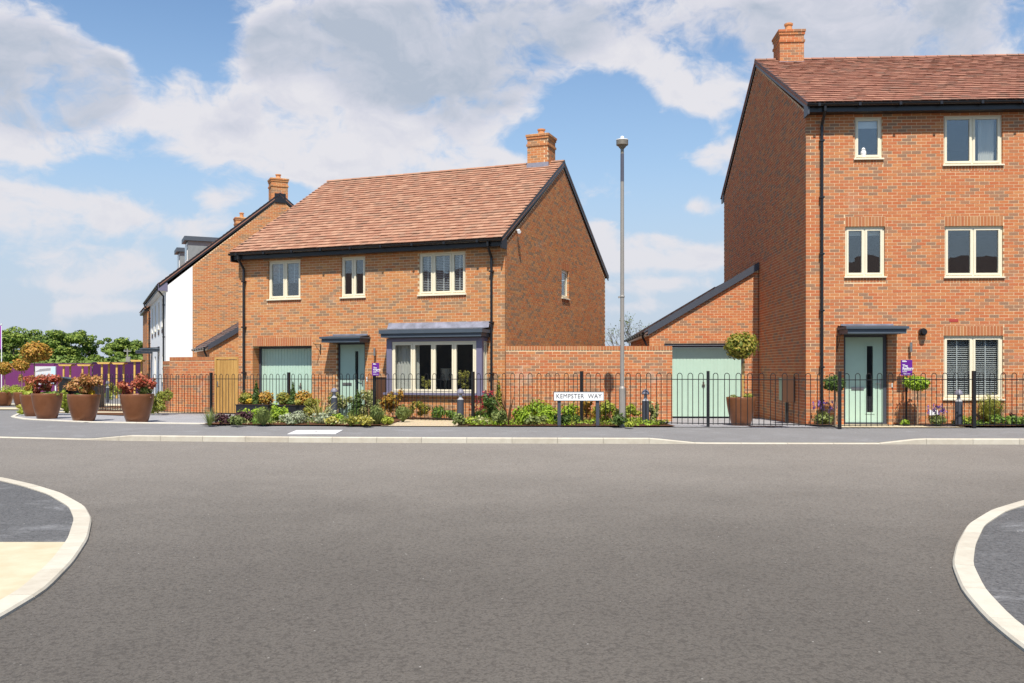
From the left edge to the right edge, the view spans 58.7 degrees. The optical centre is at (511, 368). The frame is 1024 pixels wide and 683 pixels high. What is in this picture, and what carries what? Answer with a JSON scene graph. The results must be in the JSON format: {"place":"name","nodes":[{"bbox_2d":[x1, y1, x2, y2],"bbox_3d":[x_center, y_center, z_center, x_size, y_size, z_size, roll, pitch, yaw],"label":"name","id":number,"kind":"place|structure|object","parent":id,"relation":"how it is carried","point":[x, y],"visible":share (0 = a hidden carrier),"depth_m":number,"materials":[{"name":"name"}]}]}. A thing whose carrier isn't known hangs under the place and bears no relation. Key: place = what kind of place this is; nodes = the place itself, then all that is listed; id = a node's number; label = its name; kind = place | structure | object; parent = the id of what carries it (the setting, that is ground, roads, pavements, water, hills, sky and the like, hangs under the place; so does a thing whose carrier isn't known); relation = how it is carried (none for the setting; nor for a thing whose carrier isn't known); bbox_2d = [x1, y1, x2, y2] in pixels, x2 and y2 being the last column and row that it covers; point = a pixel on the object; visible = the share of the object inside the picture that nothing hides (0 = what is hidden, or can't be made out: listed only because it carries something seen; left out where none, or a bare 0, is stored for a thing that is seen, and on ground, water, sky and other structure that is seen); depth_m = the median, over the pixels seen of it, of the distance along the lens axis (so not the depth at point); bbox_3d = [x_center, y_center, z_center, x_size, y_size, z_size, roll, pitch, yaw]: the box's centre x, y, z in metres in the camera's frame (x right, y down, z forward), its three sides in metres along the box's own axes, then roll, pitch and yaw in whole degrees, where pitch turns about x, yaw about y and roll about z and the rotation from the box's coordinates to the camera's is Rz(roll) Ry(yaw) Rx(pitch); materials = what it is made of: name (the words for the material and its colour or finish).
{"place":"outdoors","nodes":[
{"label":"outdoors","id":0,"kind":"place"},
{"bbox_2d":[0,481,72,541],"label":"pavement","id":1,"kind":"structure","parent":0,"point":[28,515],"depth_m":9.12,"materials":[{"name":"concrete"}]},
{"bbox_2d":[0,542,63,599],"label":"tactile paving","id":2,"kind":"structure","parent":1,"relation":"on","point":[22,564],"depth_m":7.00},
{"bbox_2d":[205,417,399,424],"bbox_3d":[-5.050,1.316,23.127,4.400,0.054,4.505,0,0,0],"label":"garden bed","id":3,"kind":"object","parent":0,"point":[312,423],"visible":0.2,"depth_m":21.54,"materials":[{"name":"soil"}]},
{"bbox_2d":[253,406,274,424],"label":"shrub","id":4,"kind":"object","parent":3,"relation":"on","point":[262,415],"visible":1,"depth_m":20.85,"materials":[{"name":"green plant"}]},
{"bbox_2d":[269,403,290,420],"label":"shrub","id":5,"kind":"object","parent":3,"relation":"on","point":[277,413],"visible":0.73,"depth_m":22.35,"materials":[{"name":"green plant"}]},
{"bbox_2d":[279,410,331,423],"bbox_3d":[-4.851,1.135,21.459,1.296,0.320,0.840,0,0,0],"label":"shrub","id":6,"kind":"object","parent":3,"relation":"on","point":[292,419],"visible":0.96,"depth_m":21.36,"materials":[{"name":"plant"}]},
{"bbox_2d":[303,397,322,416],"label":"shrub","id":7,"kind":"object","parent":3,"relation":"on","point":[307,402],"visible":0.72,"depth_m":23.73,"materials":[{"name":"green plant"}]},
{"bbox_2d":[347,390,367,415],"bbox_3d":[-4.262,0.965,25.233,0.652,0.753,0.679,0,0,0],"label":"conifer","id":8,"kind":"object","parent":3,"relation":"on","point":[358,405],"visible":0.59,"depth_m":25.13,"materials":[{"name":"green plant"}]},
{"bbox_2d":[359,389,381,413],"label":"shrub","id":9,"kind":"object","parent":3,"relation":"on","point":[367,396],"visible":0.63,"depth_m":25.00,"materials":[{"name":"green plant"}]},
{"bbox_2d":[366,405,386,423],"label":"shrub","id":10,"kind":"object","parent":3,"relation":"on","point":[376,413],"visible":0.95,"depth_m":21.11,"materials":[{"name":"green plant"}]},
{"bbox_2d":[379,388,403,413],"bbox_3d":[-3.222,0.893,24.275,0.751,0.789,0.521,0,0,0],"label":"shrub","id":11,"kind":"object","parent":3,"relation":"on","point":[390,403],"visible":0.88,"depth_m":24.27,"materials":[{"name":"orange plant"}]},
{"bbox_2d":[17,412,833,426],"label":"drive paving","id":12,"kind":"structure","parent":0,"point":[179,417],"depth_m":24.17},
{"bbox_2d":[20,394,35,415],"bbox_3d":[-13.650,1.038,26.020,0.740,0.620,0.740,0,0,0],"label":"planter pot","id":13,"kind":"object","parent":12,"relation":"on","point":[26,404],"visible":0.39,"depth_m":25.72,"materials":[{"name":"brown ceramic"}]},
{"bbox_2d":[18,341,53,389],"bbox_3d":[-13.656,0.013,26.065,0.901,1.650,0.900,0,0,0],"label":"topiary tree","id":14,"kind":"object","parent":13,"relation":"on","point":[35,352],"visible":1,"depth_m":25.88,"materials":[{"name":"orange plant"}]},
{"bbox_2d":[31,393,62,418],"bbox_3d":[-12.460,0.993,24.410,0.770,0.680,0.770,0,0,0],"label":"planter pot","id":15,"kind":"object","parent":12,"relation":"on","point":[47,406],"visible":0.93,"depth_m":24.15,"materials":[{"name":"brown ceramic"}]},
{"bbox_2d":[22,374,61,393],"bbox_3d":[-12.502,0.409,24.325,0.966,0.589,0.683,0,0,-36],"label":"shrub","id":16,"kind":"object","parent":15,"relation":"in","point":[46,382],"visible":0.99,"depth_m":24.27,"materials":[{"name":"red plant"}]},
{"bbox_2d":[67,394,100,420],"bbox_3d":[-10.860,0.982,23.100,0.790,0.680,0.790,0,0,0],"label":"planter pot","id":17,"kind":"object","parent":12,"relation":"on","point":[83,407],"visible":0.94,"depth_m":22.83,"materials":[{"name":"brown ceramic"}]},
{"bbox_2d":[63,373,102,393],"bbox_3d":[-10.941,0.389,23.157,1.166,0.608,0.873,0,0,0],"label":"shrub","id":18,"kind":"object","parent":17,"relation":"in","point":[84,384],"visible":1,"depth_m":22.96,"materials":[{"name":"orange plant"}]},
{"bbox_2d":[11,413,204,423],"bbox_3d":[-11.858,1.400,24.389,10.223,0.200,1.871,0,0,39],"label":"edging","id":19,"kind":"object","parent":12,"relation":"on","point":[15,416],"visible":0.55,"depth_m":22.49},
{"bbox_2d":[120,393,153,421],"bbox_3d":[-9.310,0.972,22.620,0.800,0.700,0.800,0,0,0],"label":"planter pot","id":20,"kind":"object","parent":12,"relation":"on","point":[136,407],"visible":0.91,"depth_m":22.34,"materials":[{"name":"brown ceramic"}]},
{"bbox_2d":[116,373,156,393],"bbox_3d":[-9.321,0.382,22.516,0.870,0.567,0.847,0,0,-39],"label":"shrub","id":21,"kind":"object","parent":20,"relation":"in","point":[140,380],"visible":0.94,"depth_m":22.42,"materials":[{"name":"red plant"}]},
{"bbox_2d":[152,389,173,413],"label":"shrub","id":22,"kind":"object","parent":12,"relation":"on","point":[159,403],"visible":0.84,"depth_m":26.97,"materials":[{"name":"green plant"}]},
{"bbox_2d":[170,357,219,413],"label":"garden wall","id":23,"kind":"structure","parent":12,"relation":"on","point":[191,366],"depth_m":28.55,"materials":[{"name":"brick"}]},
{"bbox_2d":[215,357,238,413],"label":"wooden gate","id":24,"kind":"structure","parent":23,"relation":"attached to","point":[227,367],"depth_m":27.91,"materials":[{"name":"wood"}]},
{"bbox_2d":[235,404,274,416],"bbox_3d":[-6.950,1.156,24.750,1.074,0.393,0.404,0,0,21],"label":"trough planter","id":25,"kind":"object","parent":12,"relation":"on","point":[251,406],"visible":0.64,"depth_m":24.59,"materials":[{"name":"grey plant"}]},
{"bbox_2d":[258,390,274,403],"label":"shrub","id":26,"kind":"object","parent":25,"relation":"in","point":[266,397],"visible":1,"depth_m":24.55,"materials":[{"name":"orange plant"}]},
{"bbox_2d":[276,404,313,418],"bbox_3d":[-5.800,1.152,24.300,0.974,0.393,0.404,0,0,21],"label":"trough planter","id":27,"kind":"object","parent":12,"relation":"on","point":[292,408],"visible":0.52,"depth_m":24.09,"materials":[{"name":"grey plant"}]},
{"bbox_2d":[324,392,352,410],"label":"shrub","id":28,"kind":"object","parent":12,"relation":"on","point":[344,401],"visible":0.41,"depth_m":25.33,"materials":[{"name":"green plant"}]},
{"bbox_2d":[382,419,468,425],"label":"gravel path","id":29,"kind":"structure","parent":12,"relation":"on","point":[413,422],"depth_m":21.96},
{"bbox_2d":[393,404,412,421],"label":"shrub","id":30,"kind":"object","parent":29,"relation":"on","point":[402,414],"visible":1,"depth_m":22.54,"materials":[{"name":"green plant"}]},
{"bbox_2d":[458,419,673,425],"bbox_3d":[1.225,1.317,22.337,4.950,0.057,3.527,0,0,0],"label":"garden bed","id":31,"kind":"object","parent":12,"relation":"on","point":[579,424],"visible":0.24,"depth_m":20.77,"materials":[{"name":"soil"}]},
{"bbox_2d":[482,394,498,417],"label":"shrub","id":32,"kind":"object","parent":31,"relation":"on","point":[488,404],"visible":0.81,"depth_m":21.71,"materials":[{"name":"green plant"}]},
{"bbox_2d":[491,409,507,424],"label":"shrub","id":33,"kind":"object","parent":31,"relation":"on","point":[501,416],"visible":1,"depth_m":20.90,"materials":[{"name":"green plant"}]},
{"bbox_2d":[511,405,531,423],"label":"shrub","id":34,"kind":"object","parent":31,"relation":"on","point":[521,415],"visible":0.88,"depth_m":21.13,"materials":[{"name":"green plant"}]},
{"bbox_2d":[524,414,547,424],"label":"shrub","id":35,"kind":"object","parent":31,"relation":"on","point":[530,420],"visible":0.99,"depth_m":20.89,"materials":[{"name":"green plant"}]},
{"bbox_2d":[521,399,554,416],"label":"shrub","id":36,"kind":"object","parent":31,"relation":"on","point":[534,406],"visible":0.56,"depth_m":23.59,"materials":[{"name":"green plant"}]},
{"bbox_2d":[536,405,556,423],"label":"shrub","id":37,"kind":"object","parent":31,"relation":"on","point":[549,412],"visible":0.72,"depth_m":21.70,"materials":[{"name":"green plant"}]},
{"bbox_2d":[467,415,662,425],"bbox_3d":[1.247,1.226,22.134,4.741,0.242,2.989,0,0,0],"label":"ground cover","id":38,"kind":"object","parent":31,"relation":"on","point":[554,422],"visible":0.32,"depth_m":21.08,"materials":[{"name":"green plant"}]},
{"bbox_2d":[553,392,603,426],"bbox_3d":[1.520,0.971,20.751,1.151,0.908,0.088,0,0,0],"label":"street nameplate","id":39,"kind":"object","parent":31,"relation":"on","point":[559,397],"visible":0.99,"depth_m":20.71,"materials":[{"name":"paint"}]},
{"bbox_2d":[574,401,595,418],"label":"shrub","id":40,"kind":"object","parent":31,"relation":"on","point":[586,408],"visible":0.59,"depth_m":23.23,"materials":[{"name":"orange plant"}]},
{"bbox_2d":[592,400,629,420],"bbox_3d":[2.387,1.014,21.853,0.921,0.580,0.545,0,0,7],"label":"shrub","id":41,"kind":"object","parent":31,"relation":"on","point":[608,410],"visible":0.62,"depth_m":21.81,"materials":[{"name":"green plant"}]},
{"bbox_2d":[726,397,755,425],"bbox_3d":[5.420,1.002,21.550,0.690,0.670,0.690,0,0,0],"label":"planter pot","id":42,"kind":"object","parent":12,"relation":"on","point":[735,410],"visible":0.85,"depth_m":21.30,"materials":[{"name":"orange metal"}]},
{"bbox_2d":[724,331,759,396],"bbox_3d":[5.443,-0.068,21.535,0.842,1.691,0.869,0,0,0],"label":"topiary tree","id":43,"kind":"object","parent":42,"relation":"on","point":[738,345],"visible":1,"depth_m":21.43,"materials":[{"name":"green plant"}]},
{"bbox_2d":[5,435,877,442],"bbox_3d":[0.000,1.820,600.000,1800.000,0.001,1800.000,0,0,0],"label":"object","id":44,"kind":"structure","parent":0,"point":[689,441],"depth_m":22.50,"materials":[{"name":"grey concrete"}]},
{"bbox_2d":[0,326,47,361],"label":"broadleaf tree","id":45,"kind":"object","parent":44,"relation":"on","point":[15,339],"visible":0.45,"depth_m":164.75,"materials":[{"name":"green plant"}]},
{"bbox_2d":[25,332,96,359],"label":"broadleaf tree","id":46,"kind":"object","parent":44,"relation":"on","point":[44,337],"visible":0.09,"depth_m":166.75,"materials":[{"name":"green plant"}]},
{"bbox_2d":[41,329,102,361],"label":"broadleaf tree","id":47,"kind":"object","parent":44,"relation":"on","point":[74,338],"visible":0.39,"depth_m":163.13,"materials":[{"name":"green plant"}]},
{"bbox_2d":[32,355,119,375],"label":"hedge","id":48,"kind":"object","parent":44,"relation":"on","point":[67,359],"visible":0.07,"depth_m":119.79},
{"bbox_2d":[96,337,142,361],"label":"broadleaf tree","id":49,"kind":"object","parent":44,"relation":"on","point":[119,346],"visible":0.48,"depth_m":167.87,"materials":[{"name":"green plant"}]},
{"bbox_2d":[605,313,651,345],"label":"bare tree","id":50,"kind":"object","parent":44,"relation":"on","point":[626,333],"visible":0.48,"depth_m":60.07,"materials":[{"name":"grey plant"}]},
{"bbox_2d":[0,438,1023,682],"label":"road","id":51,"kind":"structure","parent":0,"point":[248,562],"depth_m":6.98,"materials":[{"name":"asphalt"}]},
{"bbox_2d":[0,477,91,619],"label":"kerb","id":52,"kind":"structure","parent":51,"relation":"on","point":[51,572],"depth_m":7.09,"materials":[{"name":"concrete"}]},
{"bbox_2d":[0,435,1023,444],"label":"kerb","id":53,"kind":"structure","parent":51,"relation":"on","point":[1001,441],"depth_m":18.38,"materials":[{"name":"concrete"}]},
{"bbox_2d":[952,500,1023,651],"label":"kerb","id":54,"kind":"structure","parent":51,"relation":"on","point":[993,612],"depth_m":6.23,"materials":[{"name":"concrete"}]},
{"bbox_2d":[0,422,1023,441],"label":"pavement","id":55,"kind":"structure","parent":0,"point":[52,430],"depth_m":19.64,"materials":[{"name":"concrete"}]},
{"bbox_2d":[288,430,342,433],"bbox_3d":[-4.210,1.375,19.550,1.020,0.077,0.800,0,0,0],"label":"manhole cover","id":56,"kind":"object","parent":55,"relation":"on","point":[315,431],"visible":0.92,"depth_m":19.41,"materials":[{"name":"metal"}]},
{"bbox_2d":[348,414,374,425],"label":"shrub","id":57,"kind":"object","parent":55,"relation":"on","point":[363,420],"visible":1,"depth_m":20.64,"materials":[{"name":"yellow plant"}]},
{"bbox_2d":[95,371,1023,428],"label":"railings","id":58,"kind":"object","parent":55,"relation":"on","point":[211,392],"visible":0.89,"depth_m":21.17,"materials":[{"name":"black metal"}]},
{"bbox_2d":[0,394,1023,427],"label":"shared path","id":59,"kind":"structure","parent":0,"point":[6,415],"depth_m":21.29,"materials":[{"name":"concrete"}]},
{"bbox_2d":[12,392,21,405],"bbox_3d":[-18.870,1.167,35.050,0.640,0.540,0.640,0,0,0],"label":"planter pot","id":60,"kind":"object","parent":59,"relation":"on","point":[16,398],"visible":0.46,"depth_m":34.78,"materials":[{"name":"brown ceramic"}]},
{"bbox_2d":[11,358,30,389],"bbox_3d":[-18.865,0.287,35.074,0.692,1.442,0.744,0,0,0],"label":"topiary tree","id":61,"kind":"object","parent":60,"relation":"in","point":[18,364],"visible":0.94,"depth_m":34.85,"materials":[{"name":"orange plant"}]},
{"bbox_2d":[35,366,56,391],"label":"printed board","id":62,"kind":"object","parent":59,"relation":"on","point":[44,370],"visible":0.42,"depth_m":55.00,"materials":[{"name":"white plastic"}]},
{"bbox_2d":[0,362,139,393],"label":"site hoarding","id":63,"kind":"object","parent":59,"relation":"on","point":[11,379],"visible":0.19,"depth_m":57.79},
{"bbox_2d":[59,377,104,406],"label":"bin store","id":64,"kind":"structure","parent":59,"relation":"on","point":[65,380],"depth_m":33.42,"materials":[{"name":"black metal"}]},
{"bbox_2d":[139,306,149,374],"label":"end house","id":65,"kind":"structure","parent":59,"relation":"on","point":[144,312],"depth_m":51.11,"materials":[{"name":"brick"}]},
{"bbox_2d":[163,361,169,410],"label":"garden wall","id":66,"kind":"structure","parent":59,"relation":"on","point":[166,367],"depth_m":29.46,"materials":[{"name":"brick"}]},
{"bbox_2d":[135,174,293,393],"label":"rendered house","id":67,"kind":"structure","parent":59,"relation":"on","point":[192,301],"depth_m":38.91,"materials":[{"name":"brick"}]},
{"bbox_2d":[191,322,238,359],"bbox_3d":[-10.951,-0.330,35.424,2.511,3.940,4.570,0,0,-25],"label":"lean to","id":68,"kind":"object","parent":59,"relation":"on","point":[224,343],"visible":0.21,"depth_m":33.30,"materials":[{"name":"brick"}]},
{"bbox_2d":[228,128,608,419],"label":"detached house","id":69,"kind":"structure","parent":59,"relation":"on","point":[446,273],"depth_m":26.21,"materials":[{"name":"brick"}]},
{"bbox_2d":[266,260,300,300],"bbox_3d":[-6.602,-2.580,26.572,1.180,1.160,0.234,0,0,21],"label":"window","id":70,"kind":"structure","parent":69,"relation":"in","point":[285,263],"depth_m":26.58,"materials":[{"name":"beige plastic"}]},
{"bbox_2d":[262,348,311,404],"bbox_3d":[-6.585,0.402,26.843,1.910,1.995,0.079,0,0,21],"label":"garage door","id":71,"kind":"structure","parent":69,"relation":"in","point":[274,361],"depth_m":26.89,"materials":[{"name":"green paint"}]},
{"bbox_2d":[339,256,365,298],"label":"window","id":72,"kind":"structure","parent":69,"relation":"in","point":[354,294],"depth_m":25.73,"materials":[{"name":"beige plastic"}]},
{"bbox_2d":[340,345,364,416],"bbox_3d":[-4.516,0.336,25.775,0.797,2.041,0.098,0,0,21],"label":"door","id":73,"kind":"structure","parent":69,"relation":"in","point":[347,352],"depth_m":25.80,"materials":[{"name":"green paint"}]},
{"bbox_2d":[392,341,475,392],"bbox_3d":[-2.056,-0.072,24.419,2.493,1.420,0.251,0,0,21],"label":"window","id":74,"kind":"structure","parent":69,"relation":"in","point":[405,355],"depth_m":24.54,"materials":[{"name":"beige plastic"}]},
{"bbox_2d":[379,321,489,395],"bbox_3d":[-2.095,-0.282,24.395,3.080,1.964,0.634,0,0,21],"label":"bay window","id":75,"kind":"structure","parent":69,"relation":"in","point":[426,331],"depth_m":24.27,"materials":[{"name":"grey paint"}]},
{"bbox_2d":[417,251,466,295],"bbox_3d":[-1.875,-2.572,24.733,1.465,1.175,0.234,0,0,21],"label":"window","id":76,"kind":"structure","parent":69,"relation":"in","point":[452,291],"depth_m":24.79,"materials":[{"name":"beige plastic"}]},
{"bbox_2d":[457,389,463,419],"bbox_3d":[-1.275,0.943,22.550,0.190,0.906,0.188,0,0,0],"label":"bollard light","id":77,"kind":"object","parent":59,"relation":"on","point":[460,403],"visible":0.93,"depth_m":22.48,"materials":[{"name":"paint"}]},
{"bbox_2d":[506,346,671,420],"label":"garden wall","id":78,"kind":"structure","parent":59,"relation":"on","point":[561,361],"depth_m":24.09,"materials":[{"name":"brick"}]},
{"bbox_2d":[616,136,627,426],"bbox_3d":[2.500,-1.928,20.660,0.276,6.706,0.276,0,0,0],"label":"street lamp","id":79,"kind":"object","parent":59,"relation":"on","point":[621,142],"visible":0.96,"depth_m":20.62,"materials":[{"name":"metal"}]},
{"bbox_2d":[642,389,649,423],"bbox_3d":[3.140,0.931,21.420,0.190,0.906,0.188,0,0,0],"label":"bollard light","id":80,"kind":"object","parent":59,"relation":"on","point":[644,406],"visible":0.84,"depth_m":21.36,"materials":[{"name":"paint"}]},
{"bbox_2d":[624,262,758,417],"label":"garage","id":81,"kind":"structure","parent":59,"relation":"on","point":[708,323],"depth_m":27.14,"materials":[{"name":"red brick"}]},
{"bbox_2d":[672,348,740,416],"bbox_3d":[5.750,0.398,27.330,2.230,2.065,0.079,0,0,3],"label":"garage door","id":82,"kind":"structure","parent":81,"relation":"in","point":[695,361],"depth_m":27.34,"materials":[{"name":"green paint"}]},
{"bbox_2d":[720,22,1023,423],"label":"town house","id":83,"kind":"structure","parent":59,"relation":"on","point":[903,239],"depth_m":21.76,"materials":[{"name":"red brick"}]},
{"bbox_2d":[845,337,882,421],"bbox_3d":[8.434,0.263,21.809,0.882,2.036,0.098,0,0,3],"label":"door","id":84,"kind":"structure","parent":83,"relation":"in","point":[855,347],"depth_m":21.82,"materials":[{"name":"green paint"}]},
{"bbox_2d":[844,227,886,277],"bbox_3d":[8.421,-2.783,21.784,0.990,1.225,0.215,0,0,3],"label":"window","id":85,"kind":"structure","parent":83,"relation":"in","point":[863,232],"depth_m":21.77,"materials":[{"name":"beige plastic"}]},
{"bbox_2d":[853,117,883,159],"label":"window","id":86,"kind":"structure","parent":83,"relation":"in","point":[860,122],"depth_m":21.77,"materials":[{"name":"beige plastic"}]},
{"bbox_2d":[942,115,1004,165],"bbox_3d":[10.930,-5.440,21.706,1.420,1.260,0.339,0,0,3],"label":"window","id":87,"kind":"structure","parent":83,"relation":"in","point":[985,123],"depth_m":21.65,"materials":[{"name":"beige plastic"}]},
{"bbox_2d":[943,336,1004,399],"bbox_3d":[10.935,-0.020,21.653,1.435,1.530,0.234,0,0,3],"label":"window","id":88,"kind":"structure","parent":83,"relation":"in","point":[972,339],"depth_m":21.70,"materials":[{"name":"beige plastic"}]},
{"bbox_2d":[944,226,1004,277],"bbox_3d":[10.949,-2.768,21.624,1.410,1.235,0.175,0,0,3],"label":"window","id":89,"kind":"structure","parent":83,"relation":"in","point":[972,273],"depth_m":21.63,"materials":[{"name":"beige plastic"}]},
{"bbox_2d":[954,390,962,426],"bbox_3d":[10.250,0.927,20.900,0.190,0.906,0.188,0,0,0],"label":"bollard light","id":90,"kind":"object","parent":59,"relation":"on","point":[960,409],"visible":0.81,"depth_m":20.84,"materials":[{"name":"paint"}]},
{"bbox_2d":[0,0,1023,357],"label":"sky","id":91,"kind":"structure","parent":0,"point":[130,129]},
{"bbox_2d":[833,424,957,426],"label":"path","id":92,"kind":"structure","parent":0,"point":[885,425],"depth_m":21.16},
{"bbox_2d":[823,375,845,424],"bbox_3d":[7.509,0.731,21.186,0.526,1.215,0.543,0,0,42],"label":"topiary tree","id":93,"kind":"object","parent":92,"relation":"on","point":[826,384],"visible":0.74,"depth_m":21.11,"materials":[{"name":"green plant"}]},
{"bbox_2d":[901,360,912,419],"bbox_3d":[9.296,0.573,21.435,0.291,1.565,0.038,0,0,3],"label":"plot plaque","id":94,"kind":"object","parent":92,"relation":"on","point":[906,368],"visible":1,"depth_m":21.42,"materials":[{"name":"purple plastic"}]},
{"bbox_2d":[927,403,946,425],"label":"lavender","id":95,"kind":"object","parent":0,"point":[939,419],"visible":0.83,"depth_m":20.72,"materials":[{"name":"purple plant"}]},
{"bbox_2d":[943,423,1023,425],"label":"garden bed","id":96,"kind":"object","parent":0,"point":[990,425],"visible":0.21,"depth_m":20.49,"materials":[{"name":"soil"}]},
{"bbox_2d":[966,393,1008,423],"bbox_3d":[11.117,0.931,21.211,0.980,0.745,1.032,0,0,27],"label":"shrub","id":97,"kind":"object","parent":96,"relation":"on","point":[998,410],"visible":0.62,"depth_m":21.13,"materials":[{"name":"green plant"}]},
{"bbox_2d":[986,414,1023,423],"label":"shrub","id":98,"kind":"object","parent":96,"relation":"on","point":[999,419],"visible":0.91,"depth_m":20.63,"materials":[{"name":"green plant"}]},
{"bbox_2d":[974,506,1023,624],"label":"pavement","id":99,"kind":"structure","parent":0,"point":[999,558],"depth_m":7.02,"materials":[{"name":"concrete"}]},
{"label":"garden bed","id":100,"kind":"structure","parent":0,"visible":0},
{"bbox_2d":[409,401,430,416],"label":"shrub","id":101,"kind":"object","parent":100,"relation":"on","point":[420,407],"visible":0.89,"depth_m":23.97,"materials":[{"name":"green plant"}]},
{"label":"garden bed","id":102,"kind":"structure","parent":0,"visible":0},
{"bbox_2d":[902,375,930,425],"bbox_3d":[9.379,0.734,21.120,0.612,1.196,0.570,0,0,19],"label":"topiary tree","id":103,"kind":"object","parent":102,"relation":"on","point":[919,385],"visible":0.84,"depth_m":21.01,"materials":[{"name":"green plant"}]},
{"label":"garden bed","id":104,"kind":"structure","parent":0,"visible":0},
{"bbox_2d":[812,400,836,423],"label":"lavender","id":105,"kind":"object","parent":104,"relation":"on","point":[825,418],"visible":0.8,"depth_m":21.41,"materials":[{"name":"green plant"}]},
{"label":"buff band","id":106,"kind":"structure","parent":0,"visible":0},
{"bbox_2d":[0,392,12,405],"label":"planter pot","id":107,"kind":"object","parent":106,"relation":"on","point":[6,399],"visible":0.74,"depth_m":35.40,"materials":[{"name":"orange metal"}]},
{"bbox_2d":[0,361,12,388],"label":"topiary tree","id":108,"kind":"object","parent":107,"relation":"on","point":[6,368],"visible":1,"depth_m":35.50,"materials":[{"name":"orange plant"}]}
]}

